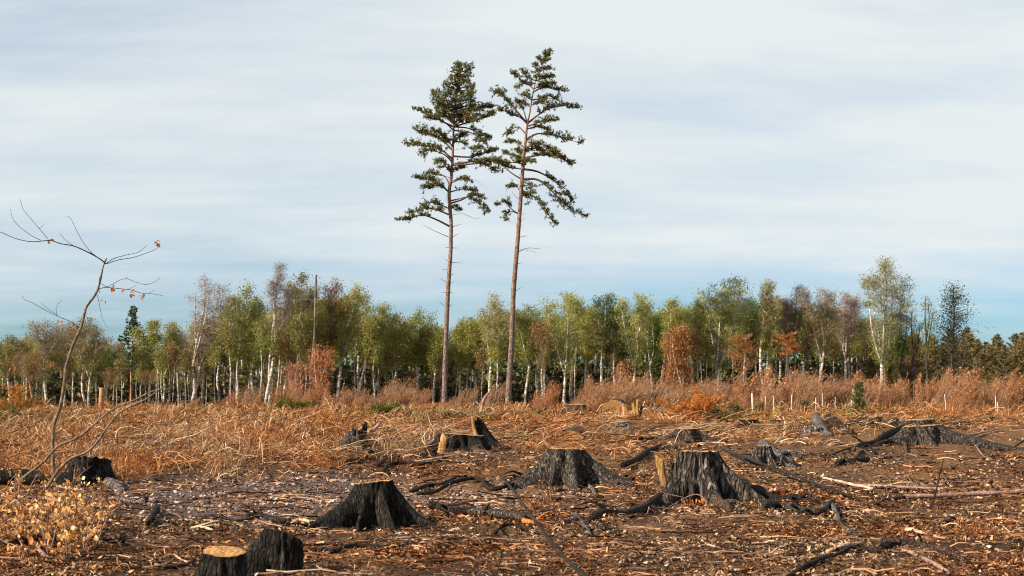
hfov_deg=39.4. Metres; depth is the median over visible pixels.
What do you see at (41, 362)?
young birch
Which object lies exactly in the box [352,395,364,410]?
scrub bush
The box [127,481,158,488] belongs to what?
wood slab
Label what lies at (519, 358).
birch tree
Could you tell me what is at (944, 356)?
thicket tree
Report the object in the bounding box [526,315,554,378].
young birch
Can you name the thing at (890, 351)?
birch tree
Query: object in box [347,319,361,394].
young birch
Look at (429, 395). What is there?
scrub bush
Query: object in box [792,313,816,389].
birch tree
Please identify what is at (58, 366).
birch tree
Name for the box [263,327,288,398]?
young birch
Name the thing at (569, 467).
tree stump
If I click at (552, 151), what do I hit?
pine tree
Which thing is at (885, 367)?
young birch
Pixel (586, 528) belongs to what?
exposed root
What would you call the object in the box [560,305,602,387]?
birch tree
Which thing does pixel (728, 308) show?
birch tree
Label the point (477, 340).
birch tree
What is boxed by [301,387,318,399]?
scrub bush
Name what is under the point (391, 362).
young birch
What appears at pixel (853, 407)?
conifer brash
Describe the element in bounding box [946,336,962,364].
thicket tree
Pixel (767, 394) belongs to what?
scrub bush
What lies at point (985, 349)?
thicket tree
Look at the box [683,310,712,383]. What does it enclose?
birch tree
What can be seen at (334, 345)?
birch tree
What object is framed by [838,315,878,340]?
birch tree
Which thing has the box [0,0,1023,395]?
sky
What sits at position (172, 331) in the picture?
birch tree
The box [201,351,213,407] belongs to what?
young birch
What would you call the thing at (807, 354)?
young birch
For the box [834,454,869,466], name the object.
charred lump
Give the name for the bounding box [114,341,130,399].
birch tree
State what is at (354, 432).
tree stump
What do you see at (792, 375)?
scrub bush
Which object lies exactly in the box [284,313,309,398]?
young birch
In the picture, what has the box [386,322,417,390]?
birch tree
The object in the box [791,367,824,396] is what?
scrub bush
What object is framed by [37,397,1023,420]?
dead heath
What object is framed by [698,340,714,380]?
young birch
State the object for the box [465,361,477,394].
young birch
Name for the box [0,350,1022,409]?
undergrowth
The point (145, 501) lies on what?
fallen branch
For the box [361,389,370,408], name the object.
scrub bush
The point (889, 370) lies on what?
thicket tree
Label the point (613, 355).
birch tree
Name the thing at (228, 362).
young birch
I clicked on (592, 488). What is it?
exposed root
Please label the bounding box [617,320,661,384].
birch tree
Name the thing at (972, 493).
fallen branch
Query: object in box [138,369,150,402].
young birch
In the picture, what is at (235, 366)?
young birch
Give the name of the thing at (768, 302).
birch tree
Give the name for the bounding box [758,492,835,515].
fallen log
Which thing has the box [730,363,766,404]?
scrub bush
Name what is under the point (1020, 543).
fallen branch
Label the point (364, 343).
young birch
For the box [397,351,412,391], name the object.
young birch
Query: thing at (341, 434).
conifer brash
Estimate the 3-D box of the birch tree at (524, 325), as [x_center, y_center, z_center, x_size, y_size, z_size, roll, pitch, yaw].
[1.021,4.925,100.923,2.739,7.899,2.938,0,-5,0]
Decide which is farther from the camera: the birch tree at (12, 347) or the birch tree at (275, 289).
the birch tree at (12, 347)
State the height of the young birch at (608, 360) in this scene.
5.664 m
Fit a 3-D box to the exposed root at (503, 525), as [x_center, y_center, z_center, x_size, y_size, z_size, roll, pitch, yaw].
[-0.068,2.082,12.470,0.418,0.103,0.259,4,-6,-39]
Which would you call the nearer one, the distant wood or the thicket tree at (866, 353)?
the thicket tree at (866, 353)
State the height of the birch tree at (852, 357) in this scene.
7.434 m
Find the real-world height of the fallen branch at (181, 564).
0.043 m
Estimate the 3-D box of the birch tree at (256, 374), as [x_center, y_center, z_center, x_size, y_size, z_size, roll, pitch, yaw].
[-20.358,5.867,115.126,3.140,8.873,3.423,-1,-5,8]
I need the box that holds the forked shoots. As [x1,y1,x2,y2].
[10,385,166,492]
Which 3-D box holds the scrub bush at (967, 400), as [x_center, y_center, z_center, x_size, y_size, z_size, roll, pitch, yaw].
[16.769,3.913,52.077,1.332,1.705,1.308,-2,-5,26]
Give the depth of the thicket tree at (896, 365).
104.44 m
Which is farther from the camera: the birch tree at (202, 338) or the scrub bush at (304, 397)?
the birch tree at (202, 338)
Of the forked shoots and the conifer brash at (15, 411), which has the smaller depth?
the forked shoots
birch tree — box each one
[0,334,30,401]
[0,353,13,398]
[15,332,40,399]
[17,316,71,409]
[29,341,61,393]
[41,330,80,402]
[49,347,63,377]
[55,322,89,405]
[58,349,81,407]
[64,313,114,406]
[86,341,105,407]
[92,345,127,408]
[97,333,125,400]
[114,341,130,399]
[124,318,168,402]
[124,343,157,405]
[158,321,191,405]
[164,335,194,403]
[174,325,192,406]
[181,272,237,403]
[184,318,224,404]
[207,312,243,406]
[208,307,252,406]
[213,309,247,404]
[218,278,278,399]
[237,309,271,402]
[241,315,273,399]
[245,312,282,400]
[255,308,271,384]
[260,261,299,406]
[271,307,307,389]
[281,270,327,395]
[288,299,335,385]
[306,300,346,386]
[316,309,333,373]
[317,296,348,401]
[318,275,357,379]
[325,280,384,399]
[332,347,349,388]
[333,311,352,388]
[338,309,374,397]
[347,332,364,364]
[352,300,400,396]
[353,353,373,395]
[368,335,390,399]
[370,310,417,400]
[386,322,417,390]
[400,318,430,402]
[401,359,414,402]
[403,306,442,403]
[413,338,453,397]
[427,323,452,406]
[448,316,480,399]
[448,337,458,398]
[451,315,487,406]
[451,328,479,400]
[464,318,495,403]
[472,291,519,395]
[485,317,516,397]
[490,313,521,403]
[508,303,542,405]
[509,313,540,403]
[514,319,555,394]
[514,323,542,402]
[529,303,560,398]
[538,289,590,404]
[546,316,563,386]
[555,317,569,404]
[558,304,604,403]
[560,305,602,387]
[574,304,599,386]
[589,292,631,384]
[590,320,603,386]
[592,308,628,385]
[606,308,618,386]
[607,302,635,378]
[612,292,660,381]
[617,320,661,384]
[631,308,665,393]
[642,312,672,386]
[655,305,688,377]
[656,295,703,384]
[679,296,709,386]
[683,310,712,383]
[692,273,761,388]
[702,309,729,383]
[716,301,744,385]
[721,306,774,381]
[733,296,763,382]
[745,300,779,374]
[752,298,788,381]
[754,278,786,398]
[755,316,802,389]
[772,299,798,390]
[776,282,813,386]
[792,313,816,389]
[794,286,845,379]
[805,311,837,385]
[809,319,838,384]
[827,320,868,395]
[830,325,865,383]
[833,290,866,384]
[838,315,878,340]
[854,253,920,386]
[856,313,899,384]
[857,328,879,362]
[876,328,903,364]
[891,344,914,400]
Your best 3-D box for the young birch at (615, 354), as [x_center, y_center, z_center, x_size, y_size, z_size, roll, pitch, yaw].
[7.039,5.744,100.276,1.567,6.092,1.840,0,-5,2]
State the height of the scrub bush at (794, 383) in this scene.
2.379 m
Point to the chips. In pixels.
(977, 531)
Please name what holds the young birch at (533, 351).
on the ground at (868, 436)
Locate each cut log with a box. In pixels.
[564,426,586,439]
[604,398,625,414]
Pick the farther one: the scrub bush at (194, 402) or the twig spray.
the scrub bush at (194, 402)
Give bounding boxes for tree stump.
[56,450,127,490]
[192,546,246,575]
[246,527,303,575]
[282,479,437,531]
[331,424,372,453]
[417,416,517,459]
[492,447,644,490]
[541,404,598,418]
[576,450,819,522]
[604,421,637,431]
[619,428,726,442]
[737,418,761,426]
[739,439,803,469]
[795,412,861,436]
[852,424,1023,457]
[854,416,885,422]
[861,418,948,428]
[954,421,975,425]
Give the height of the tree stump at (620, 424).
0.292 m
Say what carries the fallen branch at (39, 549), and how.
on the ground at (868, 436)
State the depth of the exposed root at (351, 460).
20.65 m
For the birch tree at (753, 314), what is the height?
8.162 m
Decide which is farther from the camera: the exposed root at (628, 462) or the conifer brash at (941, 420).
the conifer brash at (941, 420)
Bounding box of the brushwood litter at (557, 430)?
[0,400,1023,472]
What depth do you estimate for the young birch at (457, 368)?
102.64 m
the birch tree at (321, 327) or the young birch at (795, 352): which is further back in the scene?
the birch tree at (321, 327)
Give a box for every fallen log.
[0,469,48,486]
[0,530,125,548]
[428,500,474,514]
[468,502,528,521]
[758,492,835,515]
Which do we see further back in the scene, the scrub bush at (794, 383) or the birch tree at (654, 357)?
the birch tree at (654, 357)
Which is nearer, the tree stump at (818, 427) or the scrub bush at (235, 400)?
the tree stump at (818, 427)
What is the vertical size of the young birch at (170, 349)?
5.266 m
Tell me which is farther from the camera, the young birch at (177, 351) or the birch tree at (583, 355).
the birch tree at (583, 355)
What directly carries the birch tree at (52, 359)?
on the ground at (868, 436)
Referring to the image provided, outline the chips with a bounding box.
[950,516,1014,541]
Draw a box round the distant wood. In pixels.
[5,306,1009,403]
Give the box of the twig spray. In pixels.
[599,471,707,512]
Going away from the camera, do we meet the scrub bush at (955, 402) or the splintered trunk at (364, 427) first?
the splintered trunk at (364, 427)
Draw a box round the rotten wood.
[522,511,556,525]
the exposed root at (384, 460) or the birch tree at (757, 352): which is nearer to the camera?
the exposed root at (384, 460)
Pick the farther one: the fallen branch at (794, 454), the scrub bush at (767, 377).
the scrub bush at (767, 377)
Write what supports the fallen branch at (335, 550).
on the ground at (868, 436)
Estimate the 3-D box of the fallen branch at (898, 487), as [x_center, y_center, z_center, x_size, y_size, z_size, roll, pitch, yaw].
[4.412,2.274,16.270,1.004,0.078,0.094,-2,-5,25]
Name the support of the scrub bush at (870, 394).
on the ground at (868, 436)
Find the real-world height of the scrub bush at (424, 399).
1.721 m
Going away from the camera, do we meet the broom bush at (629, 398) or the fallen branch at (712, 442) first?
the fallen branch at (712, 442)
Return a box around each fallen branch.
[0,484,71,494]
[0,550,134,558]
[26,491,82,499]
[34,542,78,556]
[114,496,184,507]
[145,505,164,525]
[161,558,196,569]
[192,520,218,529]
[215,512,263,522]
[245,509,291,523]
[290,513,317,525]
[303,537,444,552]
[320,499,337,502]
[417,451,469,461]
[498,473,586,575]
[698,544,714,547]
[700,442,725,444]
[721,448,852,497]
[764,546,787,556]
[784,450,807,458]
[786,544,878,575]
[822,477,873,489]
[825,539,863,552]
[827,439,884,455]
[860,484,945,489]
[867,498,890,506]
[882,491,908,501]
[901,548,947,570]
[905,489,1023,498]
[905,527,932,534]
[949,425,988,430]
[966,426,999,435]
[974,487,996,498]
[999,536,1023,546]
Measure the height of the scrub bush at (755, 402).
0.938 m
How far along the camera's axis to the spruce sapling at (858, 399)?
41.82 m
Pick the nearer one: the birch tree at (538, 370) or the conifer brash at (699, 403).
the conifer brash at (699, 403)
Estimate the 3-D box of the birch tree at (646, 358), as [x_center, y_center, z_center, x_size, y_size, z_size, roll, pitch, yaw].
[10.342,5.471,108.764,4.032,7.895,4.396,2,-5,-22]
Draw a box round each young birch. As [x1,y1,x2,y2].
[5,348,26,387]
[19,354,32,399]
[33,355,48,407]
[37,362,49,395]
[37,367,47,400]
[102,366,115,390]
[109,357,126,390]
[111,373,122,404]
[132,361,144,407]
[132,365,141,401]
[135,361,145,400]
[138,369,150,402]
[141,361,152,391]
[148,369,158,405]
[149,342,167,400]
[151,344,171,405]
[153,367,164,405]
[162,337,180,404]
[164,344,183,406]
[166,369,175,402]
[177,375,184,404]
[178,342,193,405]
[179,353,191,406]
[180,351,197,403]
[184,359,200,401]
[188,355,204,376]
[196,333,217,406]
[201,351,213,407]
[204,346,222,403]
[213,318,240,404]
[221,336,240,388]
[223,343,243,404]
[224,334,243,401]
[225,350,236,399]
[242,344,253,398]
[252,322,272,399]
[256,323,271,403]
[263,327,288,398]
[266,342,288,393]
[266,356,281,391]
[278,329,294,392]
[283,345,296,381]
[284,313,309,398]
[294,342,310,390]
[301,343,316,392]
[306,321,333,391]
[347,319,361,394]
[355,320,378,398]
[360,352,377,402]
[367,340,383,398]
[368,347,380,402]
[374,362,391,386]
[381,347,399,383]
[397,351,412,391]
[435,366,442,401]
[449,332,469,400]
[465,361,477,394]
[469,358,481,391]
[472,346,486,402]
[485,321,513,402]
[487,336,504,402]
[525,336,541,394]
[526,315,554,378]
[535,344,551,395]
[554,316,584,401]
[586,320,611,386]
[595,343,612,379]
[604,332,623,383]
[687,325,703,384]
[689,332,706,381]
[696,323,710,357]
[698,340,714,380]
[703,314,728,385]
[717,326,740,394]
[741,322,760,389]
[748,318,765,355]
[778,329,800,375]
[798,329,815,383]
[822,334,840,385]
[848,331,865,379]
[879,354,888,388]
[891,369,898,383]
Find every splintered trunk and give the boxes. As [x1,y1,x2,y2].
[359,421,381,443]
[622,399,642,421]
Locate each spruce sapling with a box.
[754,401,765,412]
[800,398,811,411]
[849,381,866,411]
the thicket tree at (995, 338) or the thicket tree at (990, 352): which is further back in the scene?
the thicket tree at (995, 338)
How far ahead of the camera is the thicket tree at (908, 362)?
104.56 m
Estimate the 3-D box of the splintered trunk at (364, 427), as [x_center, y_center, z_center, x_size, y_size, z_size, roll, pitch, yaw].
[-2.361,2.454,23.784,0.395,0.484,0.231,0,-5,0]
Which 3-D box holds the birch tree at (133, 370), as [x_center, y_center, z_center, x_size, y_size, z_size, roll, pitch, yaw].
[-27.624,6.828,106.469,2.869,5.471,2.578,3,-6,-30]
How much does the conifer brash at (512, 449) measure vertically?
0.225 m
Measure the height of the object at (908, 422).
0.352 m
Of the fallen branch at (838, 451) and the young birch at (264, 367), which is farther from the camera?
the young birch at (264, 367)
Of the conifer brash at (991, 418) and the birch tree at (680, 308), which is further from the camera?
the birch tree at (680, 308)
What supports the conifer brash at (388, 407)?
on the ground at (868, 436)
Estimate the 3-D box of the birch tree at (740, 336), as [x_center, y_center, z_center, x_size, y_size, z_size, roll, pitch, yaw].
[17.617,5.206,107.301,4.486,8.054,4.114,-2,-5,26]
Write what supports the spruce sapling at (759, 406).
on the ground at (868, 436)
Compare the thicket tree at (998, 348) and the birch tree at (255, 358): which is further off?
the thicket tree at (998, 348)
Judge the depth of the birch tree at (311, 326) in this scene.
96.83 m
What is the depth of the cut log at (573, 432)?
24.71 m
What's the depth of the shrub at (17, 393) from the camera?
31.78 m
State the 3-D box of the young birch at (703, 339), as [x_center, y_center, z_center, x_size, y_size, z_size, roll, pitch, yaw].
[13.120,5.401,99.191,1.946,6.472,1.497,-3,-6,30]
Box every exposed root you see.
[345,449,395,465]
[376,454,410,467]
[380,454,447,474]
[409,475,467,492]
[416,476,536,494]
[493,520,531,534]
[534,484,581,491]
[561,514,589,523]
[573,512,591,534]
[583,482,598,497]
[590,522,613,529]
[620,443,677,467]
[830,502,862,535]
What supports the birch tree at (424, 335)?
on the ground at (868, 436)
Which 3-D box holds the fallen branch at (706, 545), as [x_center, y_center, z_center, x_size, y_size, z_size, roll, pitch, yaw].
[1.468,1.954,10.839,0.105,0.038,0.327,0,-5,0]
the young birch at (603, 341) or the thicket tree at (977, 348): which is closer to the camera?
the young birch at (603, 341)
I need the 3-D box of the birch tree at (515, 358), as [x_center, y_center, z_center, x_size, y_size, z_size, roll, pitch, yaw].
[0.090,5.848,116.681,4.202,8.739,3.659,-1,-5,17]
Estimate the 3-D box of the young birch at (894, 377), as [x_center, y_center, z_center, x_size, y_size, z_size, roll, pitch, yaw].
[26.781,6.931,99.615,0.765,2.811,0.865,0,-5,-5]
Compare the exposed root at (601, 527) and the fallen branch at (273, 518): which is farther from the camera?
the fallen branch at (273, 518)
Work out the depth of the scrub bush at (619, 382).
65.16 m
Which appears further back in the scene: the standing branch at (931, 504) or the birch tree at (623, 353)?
the birch tree at (623, 353)
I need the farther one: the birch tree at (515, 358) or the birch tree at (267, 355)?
the birch tree at (515, 358)
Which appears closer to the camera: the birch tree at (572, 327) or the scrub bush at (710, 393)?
the scrub bush at (710, 393)
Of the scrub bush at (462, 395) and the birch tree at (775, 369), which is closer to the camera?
the scrub bush at (462, 395)
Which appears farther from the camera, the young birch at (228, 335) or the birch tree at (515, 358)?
the birch tree at (515, 358)
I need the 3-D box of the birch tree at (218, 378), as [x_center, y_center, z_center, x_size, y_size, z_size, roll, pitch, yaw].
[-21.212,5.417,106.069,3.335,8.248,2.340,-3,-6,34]
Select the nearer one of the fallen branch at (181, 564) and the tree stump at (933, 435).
the fallen branch at (181, 564)
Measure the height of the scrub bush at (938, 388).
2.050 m
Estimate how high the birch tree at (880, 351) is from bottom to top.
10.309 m
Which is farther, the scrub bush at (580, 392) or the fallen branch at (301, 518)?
the scrub bush at (580, 392)
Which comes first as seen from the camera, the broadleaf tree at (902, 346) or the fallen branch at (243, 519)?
the fallen branch at (243, 519)
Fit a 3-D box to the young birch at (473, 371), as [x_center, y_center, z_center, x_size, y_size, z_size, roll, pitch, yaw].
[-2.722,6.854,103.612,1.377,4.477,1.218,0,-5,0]
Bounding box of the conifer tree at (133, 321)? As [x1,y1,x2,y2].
[117,305,146,403]
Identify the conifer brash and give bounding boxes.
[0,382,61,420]
[0,402,28,421]
[190,413,212,420]
[269,396,315,410]
[314,430,346,441]
[365,400,412,419]
[441,447,464,458]
[473,411,498,420]
[492,440,517,451]
[519,480,558,512]
[654,384,725,420]
[703,404,746,421]
[703,410,799,421]
[842,405,895,417]
[926,415,955,424]
[975,411,1002,423]
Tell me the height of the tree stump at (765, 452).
0.413 m
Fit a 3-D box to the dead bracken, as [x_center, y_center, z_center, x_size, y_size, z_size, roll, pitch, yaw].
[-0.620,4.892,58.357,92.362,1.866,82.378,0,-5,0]
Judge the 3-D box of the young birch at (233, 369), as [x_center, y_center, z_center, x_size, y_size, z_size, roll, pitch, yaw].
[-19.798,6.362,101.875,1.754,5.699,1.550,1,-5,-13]
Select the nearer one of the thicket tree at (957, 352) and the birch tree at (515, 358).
the thicket tree at (957, 352)
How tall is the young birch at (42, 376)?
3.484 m
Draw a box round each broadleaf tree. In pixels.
[886,307,919,385]
[907,308,926,398]
[916,296,941,397]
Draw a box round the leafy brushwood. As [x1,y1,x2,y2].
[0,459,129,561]
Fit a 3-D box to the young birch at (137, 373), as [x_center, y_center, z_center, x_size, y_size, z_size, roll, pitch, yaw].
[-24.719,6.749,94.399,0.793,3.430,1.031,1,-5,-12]
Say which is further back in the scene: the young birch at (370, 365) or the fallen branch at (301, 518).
the young birch at (370, 365)
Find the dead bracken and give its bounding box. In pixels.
[0,393,1023,482]
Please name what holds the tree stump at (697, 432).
on the ground at (868, 436)
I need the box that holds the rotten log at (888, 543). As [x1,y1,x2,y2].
[872,533,975,562]
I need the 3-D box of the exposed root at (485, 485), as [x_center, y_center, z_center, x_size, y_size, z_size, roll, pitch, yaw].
[-0.712,2.294,16.746,1.475,0.201,1.585,2,-5,-25]
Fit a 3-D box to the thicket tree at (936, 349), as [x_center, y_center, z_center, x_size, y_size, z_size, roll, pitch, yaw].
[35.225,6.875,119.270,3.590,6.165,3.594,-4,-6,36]
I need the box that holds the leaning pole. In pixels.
[479,392,488,413]
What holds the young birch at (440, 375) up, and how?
on the ground at (868, 436)
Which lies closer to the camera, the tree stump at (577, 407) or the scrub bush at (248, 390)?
the tree stump at (577, 407)
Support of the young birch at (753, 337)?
on the ground at (868, 436)
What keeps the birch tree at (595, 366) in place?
on the ground at (868, 436)
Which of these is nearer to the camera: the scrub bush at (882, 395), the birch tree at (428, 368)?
the scrub bush at (882, 395)
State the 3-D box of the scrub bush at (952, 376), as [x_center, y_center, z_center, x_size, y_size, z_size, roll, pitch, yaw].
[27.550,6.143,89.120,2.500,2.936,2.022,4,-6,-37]
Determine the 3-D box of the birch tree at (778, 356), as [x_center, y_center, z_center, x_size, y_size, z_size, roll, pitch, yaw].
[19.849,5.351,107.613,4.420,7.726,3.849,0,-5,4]
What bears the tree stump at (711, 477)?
on the ground at (868, 436)
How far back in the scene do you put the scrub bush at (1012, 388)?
57.49 m
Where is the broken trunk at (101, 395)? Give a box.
[98,388,104,408]
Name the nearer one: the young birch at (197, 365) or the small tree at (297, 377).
the small tree at (297, 377)
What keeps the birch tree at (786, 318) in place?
on the ground at (868, 436)
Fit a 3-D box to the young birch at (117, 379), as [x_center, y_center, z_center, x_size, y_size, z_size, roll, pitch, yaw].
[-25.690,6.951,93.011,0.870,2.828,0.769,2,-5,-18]
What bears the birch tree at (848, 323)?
on the ground at (868, 436)
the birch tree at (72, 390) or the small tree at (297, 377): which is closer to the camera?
the small tree at (297, 377)
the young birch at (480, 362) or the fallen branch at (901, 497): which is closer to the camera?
the fallen branch at (901, 497)
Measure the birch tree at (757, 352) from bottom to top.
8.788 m
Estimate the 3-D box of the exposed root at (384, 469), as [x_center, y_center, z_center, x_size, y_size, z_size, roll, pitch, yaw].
[-1.461,2.439,19.782,0.526,0.240,2.308,-2,-5,24]
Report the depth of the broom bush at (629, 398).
51.56 m
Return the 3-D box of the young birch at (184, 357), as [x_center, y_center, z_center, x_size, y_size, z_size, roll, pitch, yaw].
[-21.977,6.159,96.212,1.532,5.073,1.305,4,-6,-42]
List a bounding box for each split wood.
[655,455,666,486]
[665,458,673,478]
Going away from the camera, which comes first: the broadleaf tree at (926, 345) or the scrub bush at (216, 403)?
the scrub bush at (216, 403)
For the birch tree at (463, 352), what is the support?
on the ground at (868, 436)
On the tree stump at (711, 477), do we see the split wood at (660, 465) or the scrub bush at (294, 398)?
the split wood at (660, 465)
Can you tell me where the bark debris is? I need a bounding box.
[4,421,1022,575]
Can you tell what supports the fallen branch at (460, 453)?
on the ground at (868, 436)
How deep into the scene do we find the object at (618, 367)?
91.91 m
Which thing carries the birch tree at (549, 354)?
on the ground at (868, 436)
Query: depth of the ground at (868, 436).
15.17 m
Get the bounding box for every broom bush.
[375,385,419,409]
[607,379,652,408]
[639,379,675,410]
[655,386,692,411]
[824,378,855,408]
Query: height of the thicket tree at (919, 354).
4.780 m
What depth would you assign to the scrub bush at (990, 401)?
56.54 m
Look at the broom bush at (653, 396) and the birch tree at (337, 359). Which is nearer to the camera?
the broom bush at (653, 396)
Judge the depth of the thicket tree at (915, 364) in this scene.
111.16 m
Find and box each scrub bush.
[188,396,201,408]
[210,398,223,406]
[223,388,248,407]
[241,384,267,405]
[250,393,262,412]
[269,376,294,410]
[285,392,303,411]
[286,381,304,400]
[299,394,310,402]
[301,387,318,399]
[308,379,330,408]
[319,387,342,409]
[338,386,366,410]
[340,385,359,407]
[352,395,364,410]
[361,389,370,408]
[367,394,379,405]
[380,375,420,397]
[411,386,429,406]
[417,388,433,406]
[455,386,481,412]
[484,381,511,406]
[531,390,553,405]
[536,394,550,410]
[543,380,563,408]
[572,395,584,403]
[574,378,604,402]
[579,373,612,399]
[581,381,617,409]
[589,382,615,410]
[615,368,634,393]
[615,373,642,392]
[638,369,670,393]
[670,379,683,398]
[682,382,700,398]
[690,379,709,399]
[701,374,741,410]
[702,386,716,407]
[728,392,744,405]
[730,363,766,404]
[738,392,750,408]
[751,394,767,405]
[755,365,801,409]
[759,382,786,409]
[779,372,817,402]
[784,365,801,384]
[788,373,823,410]
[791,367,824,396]
[802,373,843,399]
[807,378,832,408]
[834,370,856,388]
[848,376,885,408]
[849,368,886,401]
[871,378,908,406]
[874,370,909,408]
[886,376,915,405]
[911,371,937,405]
[925,378,946,402]
[932,384,957,407]
[938,363,967,402]
[944,366,973,397]
[946,394,962,409]
[949,364,985,405]
[956,375,989,413]
[957,372,978,405]
[979,374,1011,404]
[981,390,1005,410]
[985,375,1015,396]
[994,391,1011,406]
[997,363,1023,409]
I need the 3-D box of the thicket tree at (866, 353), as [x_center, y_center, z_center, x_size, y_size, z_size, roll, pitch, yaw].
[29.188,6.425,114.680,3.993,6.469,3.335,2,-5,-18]
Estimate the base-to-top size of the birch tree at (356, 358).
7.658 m
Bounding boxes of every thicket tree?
[853,332,868,375]
[859,329,876,389]
[859,355,879,388]
[877,358,895,395]
[887,356,909,391]
[890,354,919,398]
[902,333,935,400]
[910,344,940,399]
[915,342,953,396]
[927,334,939,359]
[934,343,960,382]
[944,343,967,398]
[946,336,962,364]
[957,350,983,389]
[958,325,983,358]
[959,333,981,367]
[963,338,991,392]
[980,343,999,395]
[980,355,1003,388]
[983,341,993,361]
[986,344,1021,388]
[991,333,1003,351]
[992,341,1010,370]
[1000,333,1020,363]
[1003,331,1023,379]
[1003,352,1023,395]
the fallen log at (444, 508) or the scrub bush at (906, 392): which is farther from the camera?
the scrub bush at (906, 392)
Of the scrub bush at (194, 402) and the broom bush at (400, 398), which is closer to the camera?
the broom bush at (400, 398)
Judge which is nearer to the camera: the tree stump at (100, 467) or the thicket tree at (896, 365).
the tree stump at (100, 467)
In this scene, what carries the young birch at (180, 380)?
on the ground at (868, 436)
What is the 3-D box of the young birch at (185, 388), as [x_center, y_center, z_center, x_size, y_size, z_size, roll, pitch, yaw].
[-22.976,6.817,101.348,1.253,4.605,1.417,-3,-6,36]
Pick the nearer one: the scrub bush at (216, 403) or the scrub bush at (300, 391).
the scrub bush at (216, 403)
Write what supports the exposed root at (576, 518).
on the ground at (868, 436)
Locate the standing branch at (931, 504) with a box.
[928,460,943,508]
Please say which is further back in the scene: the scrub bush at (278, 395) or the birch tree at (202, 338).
the birch tree at (202, 338)
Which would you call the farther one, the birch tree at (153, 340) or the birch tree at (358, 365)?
the birch tree at (358, 365)
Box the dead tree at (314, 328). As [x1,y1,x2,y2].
[308,275,318,392]
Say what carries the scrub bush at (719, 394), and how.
on the ground at (868, 436)
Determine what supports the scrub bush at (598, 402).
on the ground at (868, 436)
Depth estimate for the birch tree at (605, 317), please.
98.13 m
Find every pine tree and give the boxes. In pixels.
[394,60,506,404]
[488,47,589,406]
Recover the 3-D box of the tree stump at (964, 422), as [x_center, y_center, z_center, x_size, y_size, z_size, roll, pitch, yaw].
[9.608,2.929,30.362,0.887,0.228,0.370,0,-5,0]
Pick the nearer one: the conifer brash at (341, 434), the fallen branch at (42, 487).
the fallen branch at (42, 487)
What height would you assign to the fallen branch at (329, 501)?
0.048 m
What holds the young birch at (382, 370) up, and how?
on the ground at (868, 436)
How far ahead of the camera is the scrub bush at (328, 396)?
55.59 m
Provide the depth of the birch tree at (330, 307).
98.82 m
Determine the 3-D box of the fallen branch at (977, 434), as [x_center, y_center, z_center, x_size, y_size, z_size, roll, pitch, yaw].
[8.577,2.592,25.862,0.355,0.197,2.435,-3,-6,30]
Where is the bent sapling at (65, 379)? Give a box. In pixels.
[0,200,161,488]
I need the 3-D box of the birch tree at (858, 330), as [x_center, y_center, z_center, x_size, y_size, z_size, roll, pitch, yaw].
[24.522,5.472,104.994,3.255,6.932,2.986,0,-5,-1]
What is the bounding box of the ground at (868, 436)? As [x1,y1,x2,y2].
[0,409,1023,575]
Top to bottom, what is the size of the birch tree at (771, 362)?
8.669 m
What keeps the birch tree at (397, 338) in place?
on the ground at (868, 436)
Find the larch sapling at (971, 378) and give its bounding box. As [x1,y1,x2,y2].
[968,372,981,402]
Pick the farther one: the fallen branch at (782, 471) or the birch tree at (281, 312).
the birch tree at (281, 312)
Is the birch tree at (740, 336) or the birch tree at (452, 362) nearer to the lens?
the birch tree at (740, 336)
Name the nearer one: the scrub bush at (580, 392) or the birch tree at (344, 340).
the scrub bush at (580, 392)
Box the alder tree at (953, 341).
[917,280,994,384]
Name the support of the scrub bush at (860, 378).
on the ground at (868, 436)
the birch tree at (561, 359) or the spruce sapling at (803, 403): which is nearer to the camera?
the spruce sapling at (803, 403)
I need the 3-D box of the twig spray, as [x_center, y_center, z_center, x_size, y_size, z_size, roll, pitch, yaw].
[1.372,2.208,13.918,1.056,0.864,0.130,0,-5,0]
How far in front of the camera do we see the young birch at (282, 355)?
94.28 m
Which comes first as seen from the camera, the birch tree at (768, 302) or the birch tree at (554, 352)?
the birch tree at (768, 302)
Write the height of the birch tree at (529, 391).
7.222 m
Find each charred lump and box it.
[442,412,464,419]
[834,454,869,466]
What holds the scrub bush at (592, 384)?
on the ground at (868, 436)
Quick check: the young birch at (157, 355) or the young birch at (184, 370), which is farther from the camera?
the young birch at (184, 370)

